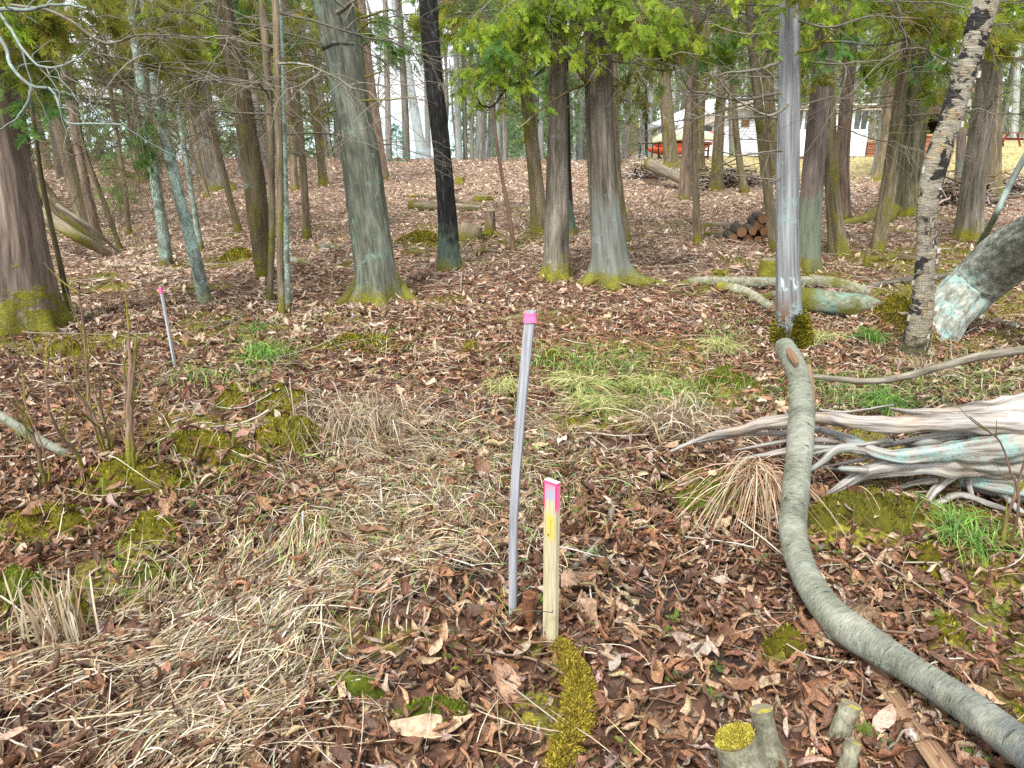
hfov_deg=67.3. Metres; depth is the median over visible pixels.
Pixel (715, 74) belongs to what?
tree
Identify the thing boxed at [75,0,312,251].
young tree
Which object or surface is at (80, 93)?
tree
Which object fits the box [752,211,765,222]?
firewood log
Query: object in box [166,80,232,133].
tree
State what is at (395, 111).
shore
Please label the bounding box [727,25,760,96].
tree
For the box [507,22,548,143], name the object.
tree
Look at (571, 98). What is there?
tree
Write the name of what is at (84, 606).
moss cushion
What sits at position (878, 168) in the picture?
cedar tree
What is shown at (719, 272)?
stump
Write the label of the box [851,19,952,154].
tree
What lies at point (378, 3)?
sky
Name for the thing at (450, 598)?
fallen stick
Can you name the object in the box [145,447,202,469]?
fallen stick
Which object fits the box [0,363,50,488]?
bare shrub
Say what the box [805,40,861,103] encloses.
tree
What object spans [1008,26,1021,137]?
tree
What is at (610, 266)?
cedar tree
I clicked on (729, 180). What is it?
brush pile
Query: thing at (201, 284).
young tree
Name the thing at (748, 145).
white cabin
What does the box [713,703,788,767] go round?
cut stump
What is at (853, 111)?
window
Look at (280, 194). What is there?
young tree
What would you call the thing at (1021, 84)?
tree
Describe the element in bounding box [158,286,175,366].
pipe
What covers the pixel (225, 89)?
tree
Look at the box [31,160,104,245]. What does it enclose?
fallen pole
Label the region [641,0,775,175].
cedar tree
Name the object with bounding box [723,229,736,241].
firewood log
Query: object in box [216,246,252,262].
moss cushion
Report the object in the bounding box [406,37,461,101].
tree
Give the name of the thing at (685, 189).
cedar tree
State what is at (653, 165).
fallen log
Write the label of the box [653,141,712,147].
kayak
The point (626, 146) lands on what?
tree
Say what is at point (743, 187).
cedar tree
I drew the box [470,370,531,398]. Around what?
sedge tuft
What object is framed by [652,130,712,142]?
canoe
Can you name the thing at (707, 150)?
boat rack
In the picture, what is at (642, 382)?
sedge tuft
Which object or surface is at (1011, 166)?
lawn grass
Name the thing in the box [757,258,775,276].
stump
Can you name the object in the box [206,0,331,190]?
spruce tree
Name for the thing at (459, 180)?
stump
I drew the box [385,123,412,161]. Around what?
seedling
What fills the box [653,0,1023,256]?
cedar tree
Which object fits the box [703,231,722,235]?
pale log
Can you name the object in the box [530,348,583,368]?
moss cushion
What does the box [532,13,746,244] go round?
cedar tree
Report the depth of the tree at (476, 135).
33.37 m
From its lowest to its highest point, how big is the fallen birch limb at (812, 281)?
0.170 m
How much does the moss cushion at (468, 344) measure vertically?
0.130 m
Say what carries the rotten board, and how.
on the ground at (988, 617)
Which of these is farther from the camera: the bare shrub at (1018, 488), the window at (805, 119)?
the window at (805, 119)
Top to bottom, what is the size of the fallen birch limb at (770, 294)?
0.085 m
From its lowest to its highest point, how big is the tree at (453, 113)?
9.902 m
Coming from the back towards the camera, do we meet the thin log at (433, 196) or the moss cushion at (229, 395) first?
the thin log at (433, 196)
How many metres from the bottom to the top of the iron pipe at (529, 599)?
0.128 m
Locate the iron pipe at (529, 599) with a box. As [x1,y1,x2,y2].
[521,590,535,629]
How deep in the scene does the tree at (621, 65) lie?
31.64 m
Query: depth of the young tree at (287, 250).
5.88 m
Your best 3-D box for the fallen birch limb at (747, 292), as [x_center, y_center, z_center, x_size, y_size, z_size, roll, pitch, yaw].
[2.036,-0.758,6.617,0.160,0.120,0.825,-6,20,-17]
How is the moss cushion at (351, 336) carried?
on the ground at (988, 617)
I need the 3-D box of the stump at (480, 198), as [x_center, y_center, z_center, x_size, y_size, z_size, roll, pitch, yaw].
[-0.516,-3.325,13.994,0.396,0.199,0.399,0,19,0]
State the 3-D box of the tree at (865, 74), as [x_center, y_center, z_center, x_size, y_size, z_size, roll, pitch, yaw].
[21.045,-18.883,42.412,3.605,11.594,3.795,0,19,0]
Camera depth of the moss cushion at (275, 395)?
3.97 m
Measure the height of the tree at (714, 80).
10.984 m
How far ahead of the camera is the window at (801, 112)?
32.53 m
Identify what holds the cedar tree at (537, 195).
on the ground at (988, 617)
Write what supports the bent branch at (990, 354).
on the ground at (988, 617)
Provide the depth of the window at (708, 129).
34.12 m
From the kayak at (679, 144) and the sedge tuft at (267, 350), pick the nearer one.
the sedge tuft at (267, 350)
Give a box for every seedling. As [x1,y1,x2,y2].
[94,153,143,214]
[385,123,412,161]
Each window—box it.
[705,126,711,130]
[741,119,749,125]
[800,111,804,130]
[803,111,807,130]
[836,111,853,129]
[852,111,869,130]
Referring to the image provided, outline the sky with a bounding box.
[65,0,1023,120]
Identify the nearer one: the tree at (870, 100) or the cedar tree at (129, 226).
the cedar tree at (129, 226)
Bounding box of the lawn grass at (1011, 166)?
[659,146,1023,181]
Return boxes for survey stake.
[543,478,559,645]
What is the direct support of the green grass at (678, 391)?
on the ground at (988, 617)
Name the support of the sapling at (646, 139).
on the ground at (988, 617)
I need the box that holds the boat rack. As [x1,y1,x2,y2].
[659,142,709,158]
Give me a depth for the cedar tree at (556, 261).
6.33 m
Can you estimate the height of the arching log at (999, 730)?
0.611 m
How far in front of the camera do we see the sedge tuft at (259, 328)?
5.56 m
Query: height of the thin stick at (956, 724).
0.025 m
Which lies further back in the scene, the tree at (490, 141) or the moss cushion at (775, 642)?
the tree at (490, 141)
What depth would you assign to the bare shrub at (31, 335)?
5.10 m
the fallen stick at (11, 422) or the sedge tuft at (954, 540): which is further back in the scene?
the fallen stick at (11, 422)
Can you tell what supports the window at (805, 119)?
in the white cabin
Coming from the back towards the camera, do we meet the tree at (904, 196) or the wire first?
the tree at (904, 196)
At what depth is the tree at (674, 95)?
53.66 m
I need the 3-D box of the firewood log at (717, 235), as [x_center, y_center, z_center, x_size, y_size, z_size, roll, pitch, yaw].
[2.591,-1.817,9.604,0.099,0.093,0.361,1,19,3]
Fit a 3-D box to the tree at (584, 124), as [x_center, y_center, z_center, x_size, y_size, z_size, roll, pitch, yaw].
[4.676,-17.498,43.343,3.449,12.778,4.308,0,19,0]
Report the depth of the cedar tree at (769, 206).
8.05 m
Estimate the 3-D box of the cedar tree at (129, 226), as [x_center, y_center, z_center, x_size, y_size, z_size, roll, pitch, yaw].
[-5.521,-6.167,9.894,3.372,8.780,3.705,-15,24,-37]
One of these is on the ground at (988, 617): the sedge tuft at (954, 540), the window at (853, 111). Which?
the sedge tuft at (954, 540)
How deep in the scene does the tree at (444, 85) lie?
44.84 m
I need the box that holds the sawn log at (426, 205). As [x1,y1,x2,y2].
[408,201,480,210]
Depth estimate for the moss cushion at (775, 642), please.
2.23 m
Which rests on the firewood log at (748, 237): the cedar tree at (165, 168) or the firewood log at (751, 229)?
the firewood log at (751, 229)
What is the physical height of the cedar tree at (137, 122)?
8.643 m
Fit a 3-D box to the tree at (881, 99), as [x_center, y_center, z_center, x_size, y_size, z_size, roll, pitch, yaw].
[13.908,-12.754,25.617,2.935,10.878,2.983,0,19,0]
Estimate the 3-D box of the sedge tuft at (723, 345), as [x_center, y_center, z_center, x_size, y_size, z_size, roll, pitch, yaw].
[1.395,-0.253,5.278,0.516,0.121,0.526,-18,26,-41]
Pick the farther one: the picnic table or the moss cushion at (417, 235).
the picnic table
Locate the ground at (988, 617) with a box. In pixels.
[0,123,1023,767]
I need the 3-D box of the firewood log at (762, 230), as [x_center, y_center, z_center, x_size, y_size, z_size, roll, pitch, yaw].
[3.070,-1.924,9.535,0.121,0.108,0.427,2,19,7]
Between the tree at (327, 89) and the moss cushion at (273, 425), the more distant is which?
the tree at (327, 89)
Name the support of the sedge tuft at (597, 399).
on the ground at (988, 617)
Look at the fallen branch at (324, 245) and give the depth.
9.34 m
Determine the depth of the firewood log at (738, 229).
9.37 m
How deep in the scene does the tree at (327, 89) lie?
28.97 m
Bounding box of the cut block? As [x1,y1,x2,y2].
[458,222,482,241]
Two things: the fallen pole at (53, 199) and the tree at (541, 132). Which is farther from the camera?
the tree at (541, 132)
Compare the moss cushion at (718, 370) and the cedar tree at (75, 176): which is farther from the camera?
the cedar tree at (75, 176)
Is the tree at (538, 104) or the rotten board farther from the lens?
the tree at (538, 104)
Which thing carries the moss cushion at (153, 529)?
on the ground at (988, 617)
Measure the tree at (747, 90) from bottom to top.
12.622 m
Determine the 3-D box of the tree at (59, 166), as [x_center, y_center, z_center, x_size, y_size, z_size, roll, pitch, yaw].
[-11.486,-10.024,18.424,2.871,10.255,3.824,0,19,0]
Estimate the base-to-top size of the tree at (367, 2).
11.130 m
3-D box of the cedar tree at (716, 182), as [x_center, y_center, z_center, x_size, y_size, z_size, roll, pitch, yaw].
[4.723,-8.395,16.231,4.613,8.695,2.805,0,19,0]
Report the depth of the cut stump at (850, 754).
1.83 m
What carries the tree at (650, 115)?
on the ground at (988, 617)
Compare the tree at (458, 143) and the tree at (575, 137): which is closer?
the tree at (458, 143)
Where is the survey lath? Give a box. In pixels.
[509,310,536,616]
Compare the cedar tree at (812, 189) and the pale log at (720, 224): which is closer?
the cedar tree at (812, 189)
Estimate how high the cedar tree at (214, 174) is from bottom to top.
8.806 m
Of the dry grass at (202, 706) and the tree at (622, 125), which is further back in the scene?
the tree at (622, 125)
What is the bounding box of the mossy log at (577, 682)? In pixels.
[541,635,597,767]
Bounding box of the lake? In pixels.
[30,134,546,159]
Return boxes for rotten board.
[849,652,957,767]
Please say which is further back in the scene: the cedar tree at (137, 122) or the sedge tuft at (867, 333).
the cedar tree at (137, 122)
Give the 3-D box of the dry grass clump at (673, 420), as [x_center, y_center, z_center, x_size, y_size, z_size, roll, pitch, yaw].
[0.810,0.165,3.724,0.781,0.198,0.861,15,24,37]
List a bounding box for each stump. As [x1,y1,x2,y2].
[454,177,464,184]
[473,195,493,201]
[482,210,500,238]
[709,268,734,276]
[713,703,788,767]
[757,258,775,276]
[827,698,861,747]
[837,737,861,767]
[863,248,870,267]
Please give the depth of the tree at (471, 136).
28.77 m
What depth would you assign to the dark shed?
37.12 m
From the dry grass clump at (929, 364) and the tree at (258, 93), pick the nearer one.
the dry grass clump at (929, 364)
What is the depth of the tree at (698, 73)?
55.17 m
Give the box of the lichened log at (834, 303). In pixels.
[801,287,879,317]
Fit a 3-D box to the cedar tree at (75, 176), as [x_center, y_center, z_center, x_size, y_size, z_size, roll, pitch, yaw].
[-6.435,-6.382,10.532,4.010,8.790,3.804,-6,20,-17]
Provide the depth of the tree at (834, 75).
50.12 m
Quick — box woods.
[25,0,1023,160]
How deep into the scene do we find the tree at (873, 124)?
58.19 m
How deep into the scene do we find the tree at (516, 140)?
44.48 m
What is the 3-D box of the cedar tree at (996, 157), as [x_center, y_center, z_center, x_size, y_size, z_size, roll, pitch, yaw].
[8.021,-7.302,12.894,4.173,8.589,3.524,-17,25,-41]
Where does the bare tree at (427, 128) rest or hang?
on the ground at (988, 617)
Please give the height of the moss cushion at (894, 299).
0.301 m
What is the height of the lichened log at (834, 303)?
0.244 m
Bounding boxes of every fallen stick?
[0,411,69,455]
[91,263,205,271]
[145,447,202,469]
[204,306,265,329]
[288,326,355,333]
[435,583,505,624]
[561,462,642,573]
[684,569,719,576]
[859,596,933,615]
[887,530,963,552]
[994,318,1021,327]
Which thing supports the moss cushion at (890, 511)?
on the ground at (988, 617)
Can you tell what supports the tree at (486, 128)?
on the ground at (988, 617)
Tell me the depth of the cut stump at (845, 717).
1.92 m
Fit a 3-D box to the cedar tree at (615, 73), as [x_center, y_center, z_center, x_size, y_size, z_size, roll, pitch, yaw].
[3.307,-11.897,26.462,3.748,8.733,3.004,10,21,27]
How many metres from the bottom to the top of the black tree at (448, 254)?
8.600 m
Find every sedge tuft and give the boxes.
[236,342,294,361]
[237,317,283,334]
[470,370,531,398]
[530,365,630,399]
[551,388,642,419]
[615,371,682,395]
[678,337,752,356]
[811,328,851,345]
[831,383,929,415]
[845,325,899,347]
[907,485,1022,577]
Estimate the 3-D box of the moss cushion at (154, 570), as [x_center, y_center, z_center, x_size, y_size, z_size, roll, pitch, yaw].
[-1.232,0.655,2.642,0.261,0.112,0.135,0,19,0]
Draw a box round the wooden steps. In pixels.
[864,141,875,156]
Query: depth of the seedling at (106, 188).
13.42 m
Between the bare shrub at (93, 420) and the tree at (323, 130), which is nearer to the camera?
the bare shrub at (93, 420)
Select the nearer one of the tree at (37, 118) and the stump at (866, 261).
the stump at (866, 261)
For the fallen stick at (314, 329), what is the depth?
5.51 m
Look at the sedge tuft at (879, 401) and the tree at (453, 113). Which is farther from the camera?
the tree at (453, 113)
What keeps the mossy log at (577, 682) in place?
on the ground at (988, 617)
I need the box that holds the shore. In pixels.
[26,101,639,133]
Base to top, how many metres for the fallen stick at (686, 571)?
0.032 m
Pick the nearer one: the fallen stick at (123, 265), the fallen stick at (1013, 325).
the fallen stick at (1013, 325)
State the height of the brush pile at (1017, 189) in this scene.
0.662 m
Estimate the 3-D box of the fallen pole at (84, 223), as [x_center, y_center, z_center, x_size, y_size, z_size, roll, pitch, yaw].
[-5.044,-1.842,9.181,0.619,0.640,0.213,-11,22,-30]
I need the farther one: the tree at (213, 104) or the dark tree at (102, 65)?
the tree at (213, 104)
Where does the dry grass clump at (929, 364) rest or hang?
on the ground at (988, 617)
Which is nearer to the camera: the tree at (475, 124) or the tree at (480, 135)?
the tree at (480, 135)
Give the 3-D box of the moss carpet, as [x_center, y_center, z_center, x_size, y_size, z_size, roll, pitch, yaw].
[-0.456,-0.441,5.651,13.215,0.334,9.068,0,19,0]
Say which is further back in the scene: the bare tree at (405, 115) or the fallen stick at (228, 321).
the bare tree at (405, 115)
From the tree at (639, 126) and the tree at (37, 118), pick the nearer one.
the tree at (37, 118)
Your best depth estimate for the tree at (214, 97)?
36.03 m
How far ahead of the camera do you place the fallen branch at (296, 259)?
8.24 m
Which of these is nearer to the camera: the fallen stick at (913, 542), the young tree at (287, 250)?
the fallen stick at (913, 542)
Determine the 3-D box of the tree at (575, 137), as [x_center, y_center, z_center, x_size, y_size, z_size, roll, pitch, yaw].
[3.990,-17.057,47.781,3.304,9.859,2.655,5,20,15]
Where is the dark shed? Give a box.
[927,102,941,133]
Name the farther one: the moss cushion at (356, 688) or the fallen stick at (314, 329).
the fallen stick at (314, 329)
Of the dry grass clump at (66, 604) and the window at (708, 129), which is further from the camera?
the window at (708, 129)
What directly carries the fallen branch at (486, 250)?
on the ground at (988, 617)
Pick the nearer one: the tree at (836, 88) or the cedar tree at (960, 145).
the cedar tree at (960, 145)
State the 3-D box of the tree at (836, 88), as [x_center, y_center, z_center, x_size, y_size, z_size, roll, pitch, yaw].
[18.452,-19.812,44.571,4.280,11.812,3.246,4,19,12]
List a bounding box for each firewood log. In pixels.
[713,233,725,241]
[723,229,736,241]
[730,222,746,236]
[737,234,752,241]
[743,222,756,234]
[747,216,763,229]
[751,234,761,241]
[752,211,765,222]
[756,232,767,240]
[757,227,766,234]
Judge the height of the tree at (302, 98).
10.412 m
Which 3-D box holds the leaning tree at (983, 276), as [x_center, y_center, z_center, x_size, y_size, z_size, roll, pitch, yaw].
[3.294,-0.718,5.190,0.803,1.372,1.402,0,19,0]
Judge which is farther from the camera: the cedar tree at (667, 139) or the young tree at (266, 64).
the cedar tree at (667, 139)
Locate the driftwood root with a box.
[670,392,1023,515]
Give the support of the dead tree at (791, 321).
on the ground at (988, 617)
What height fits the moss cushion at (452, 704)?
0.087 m
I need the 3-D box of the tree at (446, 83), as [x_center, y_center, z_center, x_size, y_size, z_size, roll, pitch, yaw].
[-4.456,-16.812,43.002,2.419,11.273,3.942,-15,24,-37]
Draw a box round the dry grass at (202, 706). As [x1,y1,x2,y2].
[0,294,1023,767]
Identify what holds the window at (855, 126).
in the white cabin
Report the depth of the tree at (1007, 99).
45.67 m
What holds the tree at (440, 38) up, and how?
on the ground at (988, 617)
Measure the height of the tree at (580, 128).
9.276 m
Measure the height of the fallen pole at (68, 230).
1.100 m
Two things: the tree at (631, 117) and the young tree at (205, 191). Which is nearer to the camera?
the young tree at (205, 191)
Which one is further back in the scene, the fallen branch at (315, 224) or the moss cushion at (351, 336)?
the fallen branch at (315, 224)
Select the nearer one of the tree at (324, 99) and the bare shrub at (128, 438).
the bare shrub at (128, 438)
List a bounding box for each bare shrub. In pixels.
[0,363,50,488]
[1,277,90,357]
[39,262,116,456]
[44,333,89,468]
[77,279,188,472]
[134,372,174,450]
[315,213,351,323]
[956,404,1023,548]
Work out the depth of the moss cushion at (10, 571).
2.51 m
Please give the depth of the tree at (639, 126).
51.62 m
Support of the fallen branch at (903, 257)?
on the ground at (988, 617)
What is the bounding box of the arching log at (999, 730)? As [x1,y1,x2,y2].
[774,338,1023,767]
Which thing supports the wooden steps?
on the ground at (988, 617)
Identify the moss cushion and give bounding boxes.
[0,563,55,605]
[3,501,105,541]
[47,336,91,356]
[59,591,99,623]
[60,453,192,499]
[113,509,187,547]
[123,560,192,592]
[146,427,267,468]
[215,382,265,411]
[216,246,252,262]
[246,413,338,453]
[254,381,317,418]
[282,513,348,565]
[309,331,416,353]
[318,667,391,702]
[390,693,467,729]
[394,230,437,244]
[459,339,478,353]
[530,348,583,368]
[672,472,751,515]
[696,363,762,390]
[754,622,810,658]
[807,484,930,534]
[860,293,940,344]
[903,541,954,586]
[917,609,971,645]
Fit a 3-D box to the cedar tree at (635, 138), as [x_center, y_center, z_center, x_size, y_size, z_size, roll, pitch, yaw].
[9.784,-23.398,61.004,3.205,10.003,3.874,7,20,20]
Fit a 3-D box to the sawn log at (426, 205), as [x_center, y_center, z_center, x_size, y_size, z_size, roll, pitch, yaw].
[-1.147,-2.973,12.928,1.308,0.194,0.238,7,20,21]
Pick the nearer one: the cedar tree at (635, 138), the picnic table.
the picnic table
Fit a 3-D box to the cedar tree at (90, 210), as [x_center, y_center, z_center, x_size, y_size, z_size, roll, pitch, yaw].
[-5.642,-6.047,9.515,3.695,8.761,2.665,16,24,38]
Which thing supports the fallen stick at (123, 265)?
on the ground at (988, 617)
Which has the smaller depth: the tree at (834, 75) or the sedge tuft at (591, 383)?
the sedge tuft at (591, 383)
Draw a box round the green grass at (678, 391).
[0,277,1023,677]
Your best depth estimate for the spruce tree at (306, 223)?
9.87 m
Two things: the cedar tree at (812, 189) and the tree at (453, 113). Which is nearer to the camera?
the cedar tree at (812, 189)
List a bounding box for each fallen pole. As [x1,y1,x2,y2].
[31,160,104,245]
[42,206,112,256]
[55,203,120,252]
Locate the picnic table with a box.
[1002,132,1023,145]
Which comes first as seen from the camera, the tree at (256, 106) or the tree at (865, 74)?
the tree at (256, 106)
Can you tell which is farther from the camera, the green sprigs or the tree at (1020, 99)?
the tree at (1020, 99)
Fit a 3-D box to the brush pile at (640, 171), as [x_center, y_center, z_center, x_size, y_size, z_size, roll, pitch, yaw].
[3.793,-5.802,20.505,3.242,0.703,1.849,0,19,0]
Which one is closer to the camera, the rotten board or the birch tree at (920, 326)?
the rotten board
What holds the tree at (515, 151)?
on the ground at (988, 617)
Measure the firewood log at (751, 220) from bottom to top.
0.130 m
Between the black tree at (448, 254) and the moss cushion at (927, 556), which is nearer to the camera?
the moss cushion at (927, 556)
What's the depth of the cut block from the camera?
9.75 m
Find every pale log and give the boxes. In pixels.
[701,222,745,228]
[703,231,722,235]
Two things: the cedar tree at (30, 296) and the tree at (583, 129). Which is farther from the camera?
the tree at (583, 129)
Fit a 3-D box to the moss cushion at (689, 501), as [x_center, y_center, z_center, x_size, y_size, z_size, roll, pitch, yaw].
[0.805,0.439,3.085,0.330,0.165,0.231,-8,21,-22]
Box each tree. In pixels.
[0,0,315,342]
[2,6,165,227]
[3,0,224,250]
[4,0,109,167]
[12,1,199,223]
[12,1,262,246]
[13,6,237,312]
[15,0,404,278]
[16,51,65,168]
[17,12,107,178]
[19,0,316,306]
[36,0,203,244]
[36,0,290,265]
[66,0,490,313]
[72,0,188,173]
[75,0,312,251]
[75,3,324,233]
[80,1,194,182]
[82,1,199,170]
[93,0,471,311]
[135,1,262,197]
[137,0,260,190]
[143,0,509,300]
[151,0,423,240]
[152,0,228,175]
[160,2,227,147]
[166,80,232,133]
[171,87,231,112]
[185,0,262,177]
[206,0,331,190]
[210,12,291,109]
[213,59,273,139]
[213,90,274,135]
[224,2,305,168]
[234,0,382,185]
[247,0,500,223]
[256,60,306,143]
[260,11,324,156]
[264,10,324,157]
[295,0,455,307]
[296,0,462,271]
[298,2,336,158]
[298,11,338,157]
[301,32,333,135]
[305,0,378,159]
[309,0,446,178]
[312,5,333,158]
[366,0,406,106]
[372,0,449,159]
[377,0,426,161]
[390,0,451,66]
[391,0,425,148]
[393,0,707,291]
[398,0,746,236]
[400,0,490,159]
[400,0,706,233]
[404,38,452,118]
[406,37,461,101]
[411,1,510,159]
[411,27,467,118]
[424,77,430,147]
[437,0,748,282]
[441,5,520,158]
[442,0,511,159]
[443,0,547,161]
[445,67,519,157]
[448,59,474,157]
[449,8,514,157]
[462,1,546,159]
[466,8,547,160]
[467,82,519,155]
[485,78,515,153]
[500,88,524,158]
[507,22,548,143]
[509,51,576,159]
[509,70,547,156]
[511,9,586,147]
[520,73,576,147]
[523,0,954,251]
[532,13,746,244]
[534,23,585,154]
[544,26,586,148]
[549,5,636,154]
[568,0,643,164]
[568,0,906,244]
[568,33,585,160]
[568,35,586,159]
[570,34,623,149]
[570,34,641,132]
[572,49,585,159]
[584,1,683,159]
[616,0,715,167]
[617,0,800,199]
[617,43,685,156]
[617,53,642,157]
[618,55,644,158]
[619,59,659,158]
[628,0,1023,273]
[630,1,812,192]
[630,54,656,157]
[630,59,647,153]
[636,0,959,350]
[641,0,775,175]
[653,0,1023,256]
[656,64,699,112]
[670,0,778,190]
[676,32,714,108]
[683,19,743,99]
[699,4,838,178]
[702,8,755,157]
[706,29,742,99]
[709,0,969,219]
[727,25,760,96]
[736,10,776,96]
[737,46,750,94]
[759,3,778,103]
[767,0,999,360]
[777,0,841,101]
[800,0,1023,230]
[800,51,859,101]
[801,0,1023,252]
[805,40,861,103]
[835,22,861,110]
[836,0,958,180]
[836,0,1023,242]
[837,18,884,103]
[840,7,945,173]
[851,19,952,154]
[852,29,934,150]
[858,26,883,139]
[858,33,883,127]
[859,42,952,150]
[861,35,881,136]
[872,7,1023,198]
[876,0,1023,182]
[934,214,1023,340]
[935,12,953,93]
[970,3,1016,111]
[1002,42,1023,135]
[1002,61,1023,142]
[1004,75,1023,137]
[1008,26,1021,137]
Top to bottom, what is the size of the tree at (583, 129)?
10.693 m
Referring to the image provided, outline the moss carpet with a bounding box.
[0,231,1023,739]
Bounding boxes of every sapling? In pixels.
[439,0,541,251]
[619,17,669,159]
[977,153,1023,243]
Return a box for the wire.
[504,610,552,625]
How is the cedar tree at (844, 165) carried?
on the ground at (988, 617)
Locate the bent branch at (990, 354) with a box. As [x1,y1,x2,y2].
[813,346,1023,384]
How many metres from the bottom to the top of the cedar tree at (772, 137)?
8.749 m
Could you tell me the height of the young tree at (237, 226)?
8.746 m
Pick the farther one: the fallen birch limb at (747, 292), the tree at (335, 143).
the tree at (335, 143)
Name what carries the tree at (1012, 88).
on the ground at (988, 617)
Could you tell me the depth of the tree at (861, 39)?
50.17 m
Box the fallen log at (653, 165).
[644,157,679,182]
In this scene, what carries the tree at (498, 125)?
on the ground at (988, 617)
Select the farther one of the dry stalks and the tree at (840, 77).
the tree at (840, 77)
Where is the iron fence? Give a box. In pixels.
[638,143,661,157]
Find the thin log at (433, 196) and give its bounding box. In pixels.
[408,194,477,204]
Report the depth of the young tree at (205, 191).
16.63 m
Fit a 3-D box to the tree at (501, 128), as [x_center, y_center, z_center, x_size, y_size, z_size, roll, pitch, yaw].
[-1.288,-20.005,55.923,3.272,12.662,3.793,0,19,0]
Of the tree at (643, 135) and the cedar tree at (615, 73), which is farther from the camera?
the tree at (643, 135)
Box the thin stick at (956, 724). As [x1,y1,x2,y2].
[902,691,972,735]
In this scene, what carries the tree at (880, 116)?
on the ground at (988, 617)
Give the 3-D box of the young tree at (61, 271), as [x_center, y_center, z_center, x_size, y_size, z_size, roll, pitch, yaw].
[-3.325,-2.714,4.984,2.377,5.112,2.103,-15,24,-37]
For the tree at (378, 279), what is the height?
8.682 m
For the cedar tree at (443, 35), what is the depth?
11.00 m
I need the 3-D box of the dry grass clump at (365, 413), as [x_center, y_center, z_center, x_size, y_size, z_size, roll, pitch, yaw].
[-0.736,0.096,3.672,0.906,0.341,0.996,-6,20,-16]
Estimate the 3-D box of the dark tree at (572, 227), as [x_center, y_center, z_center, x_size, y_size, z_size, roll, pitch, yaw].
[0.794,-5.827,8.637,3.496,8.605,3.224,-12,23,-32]
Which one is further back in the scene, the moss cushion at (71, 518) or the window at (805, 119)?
the window at (805, 119)
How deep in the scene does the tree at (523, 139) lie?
43.04 m
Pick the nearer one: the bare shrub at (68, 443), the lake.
the bare shrub at (68, 443)
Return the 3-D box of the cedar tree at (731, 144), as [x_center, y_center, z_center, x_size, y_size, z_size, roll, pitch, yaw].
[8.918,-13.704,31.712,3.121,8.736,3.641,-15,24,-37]
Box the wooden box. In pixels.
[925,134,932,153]
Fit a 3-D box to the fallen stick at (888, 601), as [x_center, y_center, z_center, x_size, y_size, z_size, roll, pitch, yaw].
[1.269,0.726,2.491,0.277,0.061,0.034,3,19,8]
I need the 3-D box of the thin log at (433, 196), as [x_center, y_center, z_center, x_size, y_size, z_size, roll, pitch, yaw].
[-1.363,-3.521,14.671,0.197,0.176,3.081,-10,21,-26]
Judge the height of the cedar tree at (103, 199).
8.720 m
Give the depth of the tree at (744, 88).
50.81 m
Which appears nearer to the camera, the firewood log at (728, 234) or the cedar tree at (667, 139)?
the firewood log at (728, 234)
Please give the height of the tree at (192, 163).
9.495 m
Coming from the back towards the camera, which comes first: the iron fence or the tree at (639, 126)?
the tree at (639, 126)
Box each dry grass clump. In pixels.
[2,556,99,660]
[257,378,457,474]
[589,386,757,451]
[875,352,980,386]
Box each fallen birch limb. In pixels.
[677,276,872,295]
[716,281,775,311]
[761,290,775,299]
[865,273,949,288]
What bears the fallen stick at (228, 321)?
on the ground at (988, 617)
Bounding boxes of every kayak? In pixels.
[648,147,705,154]
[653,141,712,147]
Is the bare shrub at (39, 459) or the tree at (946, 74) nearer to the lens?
the bare shrub at (39, 459)
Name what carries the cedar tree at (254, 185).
on the ground at (988, 617)
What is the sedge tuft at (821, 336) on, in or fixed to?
on the ground at (988, 617)
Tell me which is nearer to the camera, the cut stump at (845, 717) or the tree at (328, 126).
the cut stump at (845, 717)
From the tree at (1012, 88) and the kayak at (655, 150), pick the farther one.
the tree at (1012, 88)
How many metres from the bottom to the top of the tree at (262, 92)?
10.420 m
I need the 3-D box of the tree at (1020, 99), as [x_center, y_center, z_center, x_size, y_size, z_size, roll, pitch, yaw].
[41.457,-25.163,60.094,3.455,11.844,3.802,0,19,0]
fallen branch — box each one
[290,256,313,266]
[296,220,331,227]
[311,243,340,252]
[474,249,499,254]
[870,254,914,261]
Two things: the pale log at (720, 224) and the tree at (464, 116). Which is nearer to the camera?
the pale log at (720, 224)
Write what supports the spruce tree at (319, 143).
on the ground at (988, 617)
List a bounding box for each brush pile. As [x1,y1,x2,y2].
[620,154,680,181]
[671,158,800,189]
[939,165,1022,207]
[1002,166,1023,197]
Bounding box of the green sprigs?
[1,308,1023,767]
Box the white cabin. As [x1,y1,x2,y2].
[650,97,881,155]
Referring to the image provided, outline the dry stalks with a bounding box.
[638,451,875,546]
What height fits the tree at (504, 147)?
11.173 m

